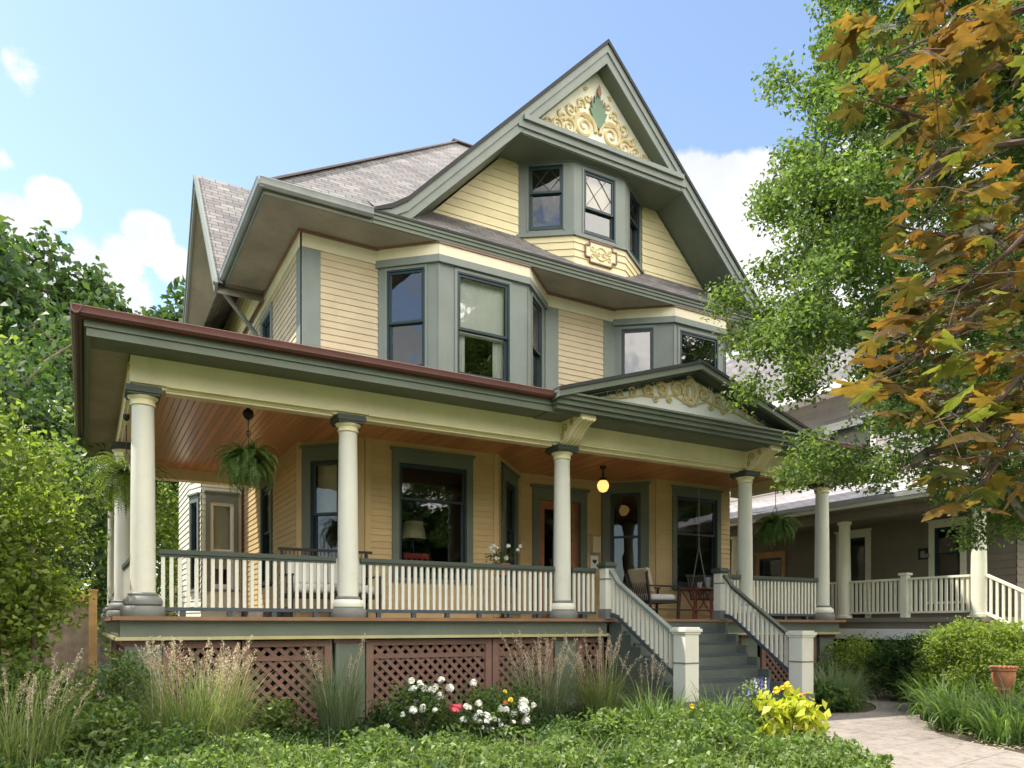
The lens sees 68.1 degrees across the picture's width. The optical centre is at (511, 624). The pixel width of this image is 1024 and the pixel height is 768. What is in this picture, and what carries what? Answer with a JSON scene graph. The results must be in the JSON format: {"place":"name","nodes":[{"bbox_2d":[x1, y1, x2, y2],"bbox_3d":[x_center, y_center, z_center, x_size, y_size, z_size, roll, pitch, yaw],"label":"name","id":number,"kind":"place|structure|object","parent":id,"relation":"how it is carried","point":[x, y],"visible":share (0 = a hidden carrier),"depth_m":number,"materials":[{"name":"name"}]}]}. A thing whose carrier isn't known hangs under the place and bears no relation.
{"place":"outdoors","nodes":[
{"label":"outdoors","id":0,"kind":"place"},
{"bbox_2d":[69,635,296,752],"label":"reed grass","id":1,"kind":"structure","parent":0,"point":[210,713],"depth_m":7.93,"materials":[{"name":"green plant"}]},
{"bbox_2d":[274,633,398,741],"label":"reed grass","id":2,"kind":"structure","parent":0,"point":[336,711],"depth_m":9.16,"materials":[{"name":"green plant"}]},
{"bbox_2d":[403,553,428,578],"bbox_3d":[-1.804,-0.690,13.655,0.480,1.160,0.450,0,0,-29],"label":"red chair","id":3,"kind":"object","parent":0,"point":[411,556],"visible":0.26,"depth_m":13.44,"materials":[{"name":"red"}]},
{"bbox_2d":[0,0,1023,595],"label":"sky","id":4,"kind":"structure","parent":0,"point":[110,110],"materials":[{"name":"blue"}]},
{"bbox_2d":[11,683,1023,767],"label":"planting bed","id":5,"kind":"object","parent":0,"point":[970,738],"depth_m":9.78,"materials":[{"name":"soil"}]},
{"bbox_2d":[0,424,14,483],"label":"leafy shrub","id":6,"kind":"object","parent":5,"relation":"on","point":[8,453],"visible":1,"depth_m":7.04,"materials":[{"name":"green plant"}]},
{"bbox_2d":[0,318,81,644],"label":"leafy shrub","id":7,"kind":"object","parent":5,"relation":"on","point":[21,452],"visible":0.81,"depth_m":8.10,"materials":[{"name":"green plant"}]},
{"bbox_2d":[0,644,97,739],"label":"tall perennial","id":8,"kind":"object","parent":5,"relation":"on","point":[22,665],"visible":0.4,"depth_m":7.69,"materials":[{"name":"green plant"}]},
{"bbox_2d":[0,467,98,733],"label":"leafy shrub","id":9,"kind":"object","parent":5,"relation":"on","point":[14,539],"visible":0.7,"depth_m":8.58,"materials":[{"name":"green plant"}]},
{"bbox_2d":[1,589,97,704],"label":"wood fence","id":10,"kind":"object","parent":5,"relation":"on","point":[71,644],"visible":0.23,"depth_m":11.22,"materials":[{"name":"brown wood"}]},
{"bbox_2d":[0,392,113,699],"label":"leafy shrub","id":11,"kind":"object","parent":5,"relation":"on","point":[47,548],"visible":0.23,"depth_m":13.04,"materials":[{"name":"green plant"}]},
{"bbox_2d":[0,648,142,767],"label":"reed grass","id":12,"kind":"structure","parent":5,"relation":"on","point":[33,735],"depth_m":6.72,"materials":[{"name":"green plant"}]},
{"bbox_2d":[36,696,161,767],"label":"leafy perennial","id":13,"kind":"object","parent":5,"relation":"on","point":[108,716],"visible":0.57,"depth_m":7.21,"materials":[{"name":"green plant"}]},
{"bbox_2d":[72,650,171,747],"bbox_3d":[-4.238,0.865,8.252,1.004,1.223,0.947,0,0,-29],"label":"tall perennial","id":14,"kind":"object","parent":5,"relation":"on","point":[115,677],"visible":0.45,"depth_m":8.12,"materials":[{"name":"green plant"}]},
{"bbox_2d":[108,717,237,767],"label":"mounded perennial","id":15,"kind":"object","parent":5,"relation":"on","point":[177,734],"visible":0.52,"depth_m":6.99,"materials":[{"name":"green plant"}]},
{"bbox_2d":[231,695,325,741],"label":"leafy perennial","id":16,"kind":"object","parent":5,"relation":"on","point":[281,713],"visible":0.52,"depth_m":9.06,"materials":[{"name":"green plant"}]},
{"bbox_2d":[25,703,638,759],"bbox_3d":[-1.903,1.290,8.358,9.331,0.296,3.415,0,0,-29],"label":"foliage","id":17,"kind":"object","parent":5,"relation":"on","point":[322,737],"visible":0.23,"depth_m":8.96,"materials":[{"name":"green plant"}]},
{"bbox_2d":[322,727,416,767],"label":"mounded perennial","id":18,"kind":"object","parent":5,"relation":"on","point":[362,736],"visible":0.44,"depth_m":7.08,"materials":[{"name":"green plant"}]},
{"bbox_2d":[0,706,795,767],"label":"trailing foliage","id":19,"kind":"object","parent":5,"relation":"on","point":[608,759],"visible":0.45,"depth_m":7.38,"materials":[{"name":"green plant"}]},
{"bbox_2d":[354,699,453,737],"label":"leafy perennial","id":20,"kind":"object","parent":5,"relation":"on","point":[379,716],"visible":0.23,"depth_m":9.62,"materials":[{"name":"green plant"}]},
{"bbox_2d":[381,676,468,739],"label":"rose bush","id":21,"kind":"object","parent":5,"relation":"on","point":[413,693],"visible":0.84,"depth_m":8.91,"materials":[{"name":"green plant"}]},
{"bbox_2d":[0,700,904,767],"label":"ground cover","id":22,"kind":"object","parent":5,"relation":"on","point":[791,749],"visible":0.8,"depth_m":7.03,"materials":[{"name":"green plant"}]},
{"bbox_2d":[441,679,536,746],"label":"rose bush","id":23,"kind":"object","parent":5,"relation":"on","point":[490,715],"visible":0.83,"depth_m":8.95,"materials":[{"name":"green plant"}]},
{"bbox_2d":[465,683,551,733],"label":"leafy perennial","id":24,"kind":"object","parent":5,"relation":"on","point":[536,716],"visible":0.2,"depth_m":9.94,"materials":[{"name":"green plant"}]},
{"bbox_2d":[570,704,655,748],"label":"mounded perennial","id":25,"kind":"object","parent":5,"relation":"on","point":[598,721],"visible":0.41,"depth_m":8.07,"materials":[{"name":"green plant"}]},
{"bbox_2d":[603,679,708,740],"bbox_3d":[1.734,1.049,9.307,1.527,0.852,1.619,0,0,-29],"label":"daylily","id":26,"kind":"object","parent":5,"relation":"on","point":[646,707],"visible":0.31,"depth_m":9.15,"materials":[{"name":"green plant"}]},
{"bbox_2d":[667,704,703,726],"bbox_3d":[2.067,1.194,9.067,0.528,0.521,0.508,0,0,40],"label":"marigold","id":27,"kind":"object","parent":5,"relation":"on","point":[692,705],"visible":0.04,"depth_m":8.97,"materials":[{"name":"yellow plant"}]},
{"bbox_2d":[674,696,701,708],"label":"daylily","id":28,"kind":"object","parent":5,"relation":"on","point":[684,703],"visible":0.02,"depth_m":10.28,"materials":[{"name":"plant"}]},
{"bbox_2d":[663,713,757,766],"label":"mounded perennial","id":29,"kind":"object","parent":5,"relation":"on","point":[724,732],"visible":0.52,"depth_m":7.66,"materials":[{"name":"green plant"}]},
{"bbox_2d":[666,676,771,732],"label":"daylily","id":30,"kind":"object","parent":5,"relation":"on","point":[734,706],"visible":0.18,"depth_m":9.07,"materials":[{"name":"green plant"}]},
{"bbox_2d":[730,676,783,728],"bbox_3d":[2.975,1.043,9.144,0.688,0.845,0.660,0,0,-29],"label":"salvia","id":31,"kind":"object","parent":5,"relation":"on","point":[753,694],"visible":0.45,"depth_m":9.14,"materials":[{"name":"green plant"}]},
{"bbox_2d":[752,681,831,746],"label":"lime foliage plant","id":32,"kind":"object","parent":5,"relation":"on","point":[795,709],"visible":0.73,"depth_m":8.53,"materials":[{"name":"yellow plant"}]},
{"bbox_2d":[782,654,891,710],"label":"daylily","id":33,"kind":"object","parent":5,"relation":"on","point":[848,685],"visible":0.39,"depth_m":12.50,"materials":[{"name":"green plant"}]},
{"bbox_2d":[813,679,862,712],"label":"hosta","id":34,"kind":"object","parent":5,"relation":"on","point":[838,705],"visible":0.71,"depth_m":12.01,"materials":[{"name":"green plant"}]},
{"bbox_2d":[813,657,892,699],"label":"daylily","id":35,"kind":"object","parent":5,"relation":"on","point":[846,675],"visible":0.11,"depth_m":13.76,"materials":[{"name":"green plant"}]},
{"bbox_2d":[813,630,897,698],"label":"leafy shrub","id":36,"kind":"object","parent":5,"relation":"on","point":[853,651],"visible":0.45,"depth_m":14.46,"materials":[{"name":"green plant"}]},
{"bbox_2d":[697,0,1023,552],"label":"street tree","id":37,"kind":"object","parent":5,"relation":"on","point":[843,183],"visible":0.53,"depth_m":9.51,"materials":[{"name":"green plant"}]},
{"bbox_2d":[783,687,1020,742],"bbox_3d":[7.204,1.308,12.186,5.476,0.336,5.896,0,0,-29],"label":"bed foliage","id":38,"kind":"object","parent":5,"relation":"on","point":[916,712],"visible":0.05,"depth_m":12.15,"materials":[{"name":"green plant"}]},
{"bbox_2d":[862,632,946,701],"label":"boxwood shrub","id":39,"kind":"object","parent":5,"relation":"on","point":[895,652],"visible":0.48,"depth_m":13.92,"materials":[{"name":"green plant"}]},
{"bbox_2d":[885,665,987,713],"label":"daylily","id":40,"kind":"object","parent":5,"relation":"on","point":[918,685],"visible":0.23,"depth_m":12.09,"materials":[{"name":"green plant"}]},
{"bbox_2d":[891,667,996,724],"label":"daylily","id":41,"kind":"object","parent":5,"relation":"on","point":[923,715],"visible":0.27,"depth_m":11.10,"materials":[{"name":"green plant"}]},
{"bbox_2d":[902,671,1018,735],"bbox_3d":[6.035,1.058,10.204,1.610,0.878,1.716,0,0,-29],"label":"daylily","id":42,"kind":"object","parent":5,"relation":"on","point":[944,722],"visible":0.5,"depth_m":10.06,"materials":[{"name":"green plant"}]},
{"bbox_2d":[907,615,1023,704],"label":"boxwood shrub","id":43,"kind":"object","parent":5,"relation":"on","point":[939,645],"visible":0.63,"depth_m":12.08,"materials":[{"name":"green plant"}]},
{"bbox_2d":[934,681,1023,748],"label":"daylily","id":44,"kind":"object","parent":5,"relation":"on","point":[1000,730],"visible":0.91,"depth_m":9.13,"materials":[{"name":"green plant"}]},
{"bbox_2d":[944,670,1023,707],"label":"daylily","id":45,"kind":"object","parent":5,"relation":"on","point":[995,692],"visible":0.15,"depth_m":11.45,"materials":[{"name":"plant"}]},
{"bbox_2d":[954,670,1023,717],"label":"daylily","id":46,"kind":"object","parent":5,"relation":"on","point":[1001,697],"visible":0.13,"depth_m":10.41,"materials":[{"name":"plant"}]},
{"bbox_2d":[989,665,1018,705],"bbox_3d":[7.308,1.030,11.254,0.384,0.846,0.384,0,0,-29],"label":"terracotta urn","id":47,"kind":"object","parent":5,"relation":"on","point":[1007,674],"visible":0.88,"depth_m":11.14,"materials":[{"name":"orange ceramic"}]},
{"bbox_2d":[988,679,1023,723],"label":"daylily","id":48,"kind":"object","parent":5,"relation":"on","point":[1017,704],"visible":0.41,"depth_m":9.66,"materials":[{"name":"green plant"}]},
{"bbox_2d":[97,644,994,682],"bbox_3d":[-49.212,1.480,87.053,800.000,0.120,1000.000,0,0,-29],"label":"ground","id":49,"kind":"structure","parent":0,"point":[103,668],"depth_m":24.71,"materials":[{"name":"brown soil"}]},
{"bbox_2d":[0,215,71,383],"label":"deciduous tree","id":50,"kind":"object","parent":49,"relation":"on","point":[12,283],"visible":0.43,"depth_m":30.65,"materials":[{"name":"green plant"}]},
{"bbox_2d":[0,430,109,622],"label":"leafy shrub","id":51,"kind":"object","parent":49,"relation":"on","point":[103,524],"visible":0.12,"depth_m":17.93,"materials":[{"name":"green plant"}]},
{"bbox_2d":[0,312,110,541],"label":"deciduous tree","id":52,"kind":"object","parent":49,"relation":"on","point":[39,416],"visible":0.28,"depth_m":20.27,"materials":[{"name":"green plant"}]},
{"bbox_2d":[0,216,154,541],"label":"deciduous tree","id":53,"kind":"object","parent":49,"relation":"on","point":[95,287],"visible":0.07,"depth_m":35.17,"materials":[{"name":"green plant"}]},
{"bbox_2d":[0,297,178,663],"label":"deciduous tree","id":54,"kind":"object","parent":49,"relation":"on","point":[59,372],"visible":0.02,"depth_m":23.46,"materials":[{"name":"green plant"}]},
{"bbox_2d":[71,467,178,655],"bbox_3d":[-10.210,-2.133,21.385,4.098,7.211,4.116,0,0,-29],"label":"leafy shrub","id":55,"kind":"object","parent":49,"relation":"on","point":[170,526],"visible":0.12,"depth_m":20.92,"materials":[{"name":"green plant"}]},
{"bbox_2d":[88,275,184,616],"bbox_3d":[-18.967,-8.186,40.599,9.501,18.993,11.044,0,0,-11],"label":"deciduous tree","id":56,"kind":"object","parent":49,"relation":"on","point":[171,314],"visible":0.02,"depth_m":37.50,"materials":[{"name":"green plant"}]},
{"bbox_2d":[70,39,872,732],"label":"victorian house","id":57,"kind":"structure","parent":49,"relation":"on","point":[502,335],"depth_m":12.86,"materials":[{"name":"yellow wood"}]},
{"bbox_2d":[68,414,178,522],"bbox_3d":[-5.134,-2.087,10.029,1.302,1.427,1.180,0,0,-29],"label":"hanging fern","id":58,"kind":"object","parent":57,"relation":"hanging from","point":[116,480],"visible":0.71,"depth_m":9.89,"materials":[{"name":"green plant"}]},
{"bbox_2d":[187,492,201,591],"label":"window","id":59,"kind":"structure","parent":57,"relation":"in","point":[194,500],"depth_m":16.72,"materials":[{"name":"grey glass"}]},
{"bbox_2d":[204,490,239,591],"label":"window","id":60,"kind":"structure","parent":57,"relation":"in","point":[221,509],"depth_m":16.70,"materials":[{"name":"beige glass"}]},
{"bbox_2d":[203,408,287,497],"bbox_3d":[-3.526,-2.376,10.143,1.028,1.349,0.954,0,0,35],"label":"hanging fern","id":61,"kind":"object","parent":57,"relation":"hanging from","point":[250,465],"visible":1,"depth_m":10.04,"materials":[{"name":"plant"}]},
{"bbox_2d":[257,471,272,585],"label":"window","id":62,"kind":"structure","parent":57,"relation":"in","point":[264,532],"depth_m":15.02,"materials":[{"name":"grey glass"}]},
{"bbox_2d":[260,302,272,338],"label":"window","id":63,"kind":"structure","parent":57,"relation":"in","point":[266,320],"depth_m":14.72,"materials":[{"name":"grey glass"}]},
{"bbox_2d":[299,443,338,555],"bbox_3d":[-3.068,-1.855,12.560,0.890,2.250,0.250,0,0,16],"label":"window","id":64,"kind":"structure","parent":57,"relation":"in","point":[324,456],"depth_m":12.58,"materials":[{"name":"grey glass"}]},
{"bbox_2d":[278,547,380,616],"bbox_3d":[-2.682,-0.625,11.298,1.450,1.060,0.670,0,0,-29],"label":"wicker settee","id":65,"kind":"object","parent":57,"relation":"on","point":[365,553],"visible":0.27,"depth_m":11.29,"materials":[{"name":"wicker"}]},
{"bbox_2d":[384,264,427,366],"bbox_3d":[-1.806,-5.202,12.954,0.820,1.845,0.158,0,0,13],"label":"window","id":66,"kind":"structure","parent":57,"relation":"in","point":[421,268],"depth_m":12.95,"materials":[{"name":"grey glass"}]},
{"bbox_2d":[377,263,437,368],"bbox_3d":[-1.766,-5.045,12.993,1.116,2.190,0.150,0,0,13],"label":"bay window","id":67,"kind":"structure","parent":57,"relation":"in","point":[432,267],"depth_m":12.83,"materials":[{"name":"grey wood"}]},
{"bbox_2d":[402,521,425,571],"bbox_3d":[-1.839,-1.015,14.124,0.480,1.810,0.480,0,0,-29],"label":"table lamp","id":68,"kind":"object","parent":57,"relation":"on","point":[413,531],"visible":0.43,"depth_m":13.96,"materials":[{"name":"fabric"}]},
{"bbox_2d":[390,446,475,582],"bbox_3d":[-1.352,-1.840,12.928,1.550,2.220,0.180,0,0,-29],"label":"window","id":69,"kind":"structure","parent":57,"relation":"in","point":[402,457],"depth_m":12.92,"materials":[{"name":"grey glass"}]},
{"bbox_2d":[438,262,527,384],"bbox_3d":[-0.513,-5.045,13.281,1.762,2.190,0.152,0,0,-29],"label":"bay window","id":70,"kind":"structure","parent":57,"relation":"in","point":[446,273],"depth_m":12.94,"materials":[{"name":"grey wood"}]},
{"bbox_2d":[455,268,511,381],"bbox_3d":[-0.534,-5.152,13.289,1.160,1.905,0.278,0,0,-29],"label":"window","id":71,"kind":"structure","parent":57,"relation":"in","point":[479,307],"depth_m":13.37,"materials":[{"name":"grey glass"}]},
{"bbox_2d":[494,575,510,617],"bbox_3d":[-0.158,-0.465,12.777,0.320,0.740,0.320,0,0,-29],"label":"plant stand","id":72,"kind":"object","parent":57,"relation":"on","point":[502,615],"visible":0.26,"depth_m":12.73,"materials":[{"name":"metal"}]},
{"bbox_2d":[483,544,522,574],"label":"potted flowers","id":73,"kind":"object","parent":72,"relation":"on","point":[496,557],"visible":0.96,"depth_m":12.71,"materials":[{"name":"plant"}]},
{"bbox_2d":[501,464,519,587],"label":"window","id":74,"kind":"structure","parent":57,"relation":"in","point":[509,478],"depth_m":14.56,"materials":[{"name":"grey glass"}]},
{"bbox_2d":[528,285,544,387],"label":"bay window","id":75,"kind":"structure","parent":57,"relation":"in","point":[529,290],"depth_m":14.53,"materials":[{"name":"grey wood"}]},
{"bbox_2d":[531,291,542,387],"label":"window","id":76,"kind":"structure","parent":57,"relation":"in","point":[538,351],"depth_m":14.44,"materials":[{"name":"grey wood"}]},
{"bbox_2d":[527,162,564,231],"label":"window","id":77,"kind":"structure","parent":57,"relation":"in","point":[560,166],"depth_m":14.39,"materials":[{"name":"grey wood"}]},
{"bbox_2d":[530,484,589,618],"bbox_3d":[0.973,-1.465,15.622,1.430,2.730,0.200,0,0,-29],"label":"front door","id":78,"kind":"structure","parent":57,"relation":"in","point":[542,495],"depth_m":15.64,"materials":[{"name":"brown wood"}]},
{"bbox_2d":[589,534,601,568],"bbox_3d":[1.762,-1.550,15.944,0.230,0.740,0.135,0,0,-29],"label":"wall mailbox","id":79,"kind":"object","parent":57,"relation":"attached to","point":[595,543],"depth_m":15.93,"materials":[{"name":"metal"}]},
{"bbox_2d":[582,167,616,243],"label":"window","id":80,"kind":"structure","parent":57,"relation":"in","point":[595,194],"depth_m":14.72,"materials":[{"name":"grey glass"}]},
{"bbox_2d":[597,466,608,491],"bbox_3d":[1.749,-2.799,14.544,0.230,0.498,0.228,0,0,-29],"label":"porch lamp","id":81,"kind":"object","parent":57,"relation":"hanging from","point":[602,485],"visible":1,"depth_m":14.48,"materials":[{"name":"glass"}]},
{"bbox_2d":[602,481,650,589],"bbox_3d":[2.398,-1.860,15.974,1.040,2.260,0.180,0,0,16],"label":"window","id":82,"kind":"structure","parent":57,"relation":"in","point":[629,489],"depth_m":15.93,"materials":[{"name":"grey wood"}]},
{"bbox_2d":[629,187,639,264],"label":"window","id":83,"kind":"structure","parent":57,"relation":"in","point":[635,222],"depth_m":15.68,"materials":[{"name":"grey wood"}]},
{"bbox_2d":[619,325,655,374],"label":"window","id":84,"kind":"structure","parent":57,"relation":"in","point":[646,328],"depth_m":15.47,"materials":[{"name":"grey wood"}]},
{"bbox_2d":[615,323,673,375],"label":"bay window","id":85,"kind":"structure","parent":57,"relation":"in","point":[665,331],"depth_m":15.39,"materials":[{"name":"grey wood"}]},
{"bbox_2d":[625,567,681,618],"bbox_3d":[2.647,-0.572,14.247,0.849,0.959,0.670,0,0,-29],"label":"wicker armchair","id":86,"kind":"object","parent":57,"relation":"on","point":[641,580],"visible":0.85,"depth_m":14.03,"materials":[{"name":"brown wicker"}]},
{"bbox_2d":[677,588,713,618],"bbox_3d":[3.727,-0.397,14.743,0.935,0.606,0.500,0,0,-29],"label":"rattan table","id":87,"kind":"object","parent":57,"relation":"on","point":[694,609],"visible":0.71,"depth_m":14.58,"materials":[{"name":"red wicker"}]},
{"bbox_3d":[3.749,-0.704,14.755,0.650,0.007,0.600,0,0,-29],"label":"table runner","id":88,"kind":"object","parent":87,"relation":"on","visible":0},
{"bbox_2d":[696,582,702,587],"bbox_3d":[3.640,-0.768,14.694,0.120,0.120,0.120,0,0,-29],"label":"glass jar","id":89,"kind":"object","parent":88,"relation":"on","point":[699,584],"visible":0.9,"depth_m":14.65,"materials":[{"name":"white"}]},
{"bbox_2d":[705,577,710,587],"bbox_3d":[3.832,-0.818,14.802,0.110,0.220,0.110,0,0,-29],"label":"glass vase","id":90,"kind":"object","parent":88,"relation":"on","point":[707,579],"visible":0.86,"depth_m":14.77,"materials":[{"name":"white"}]},
{"bbox_2d":[671,485,722,589],"bbox_3d":[3.980,-1.850,16.368,1.440,2.200,0.180,0,0,-29],"label":"window","id":91,"kind":"structure","parent":57,"relation":"in","point":[684,493],"depth_m":16.36,"materials":[{"name":"grey wood"}]},
{"bbox_2d":[674,323,723,372],"bbox_3d":[3.852,-5.045,15.749,1.392,2.190,0.152,0,0,-29],"label":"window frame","id":92,"kind":"structure","parent":57,"relation":"in","point":[676,325],"depth_m":15.52,"materials":[{"name":"grey wood"}]},
{"bbox_2d":[678,327,719,369],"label":"window","id":93,"kind":"structure","parent":57,"relation":"in","point":[681,331],"depth_m":15.71,"materials":[{"name":"grey wood"}]},
{"bbox_2d":[684,476,736,600],"bbox_3d":[4.337,-1.782,15.797,1.340,2.535,0.675,0,0,-29],"label":"porch swing","id":94,"kind":"object","parent":57,"relation":"hanging from","point":[692,583],"visible":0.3,"depth_m":15.75,"materials":[{"name":"wood"}]},
{"bbox_2d":[752,482,802,549],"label":"hanging fern","id":95,"kind":"object","parent":57,"relation":"hanging from","point":[776,526],"visible":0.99,"depth_m":14.97,"materials":[{"name":"plant"}]},
{"bbox_2d":[726,265,1023,683],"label":"neighbour house","id":96,"kind":"structure","parent":49,"relation":"on","point":[897,566],"depth_m":17.41,"materials":[{"name":"beige wood"}]},
{"bbox_2d":[754,550,786,618],"bbox_3d":[7.372,-1.105,21.513,0.190,1.950,1.100,0,0,-29],"label":"door","id":97,"kind":"structure","parent":96,"relation":"in","point":[761,557],"depth_m":21.54,"materials":[{"name":"wood"}]},
{"bbox_2d":[824,412,876,477],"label":"window","id":98,"kind":"structure","parent":96,"relation":"in","point":[849,431],"depth_m":19.36,"materials":[{"name":"white glass"}]},
{"bbox_2d":[834,528,871,617],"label":"window","id":99,"kind":"structure","parent":96,"relation":"in","point":[859,534],"depth_m":18.86,"materials":[{"name":"grey wood"}]},
{"bbox_2d":[926,516,967,603],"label":"window","id":100,"kind":"structure","parent":96,"relation":"in","point":[934,526],"depth_m":17.33,"materials":[{"name":"beige wood"}]},
{"bbox_2d":[816,0,1023,521],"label":"maple tree","id":101,"kind":"object","parent":49,"relation":"on","point":[989,31],"visible":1,"depth_m":2.26,"materials":[{"name":"orange plant"}]},
{"bbox_2d":[493,631,605,727],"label":"reed grass","id":102,"kind":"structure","parent":0,"point":[553,700],"depth_m":10.39,"materials":[{"name":"green plant"}]},
{"bbox_2d":[544,627,660,722],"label":"reed grass","id":103,"kind":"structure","parent":0,"point":[607,697],"depth_m":10.72,"materials":[{"name":"green plant"}]},
{"bbox_2d":[616,652,677,715],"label":"reed grass","id":104,"kind":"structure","parent":0,"point":[658,675],"depth_m":10.71,"materials":[{"name":"green plant"}]},
{"bbox_2d":[769,695,1023,767],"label":"path","id":105,"kind":"structure","parent":0,"point":[883,729],"depth_m":9.14,"materials":[{"name":"concrete"}]},
{"bbox_2d":[845,718,1023,752],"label":"leaf litter","id":106,"kind":"object","parent":105,"relation":"on","point":[981,741],"visible":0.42,"depth_m":8.97,"materials":[{"name":"brown plant"}]}
]}

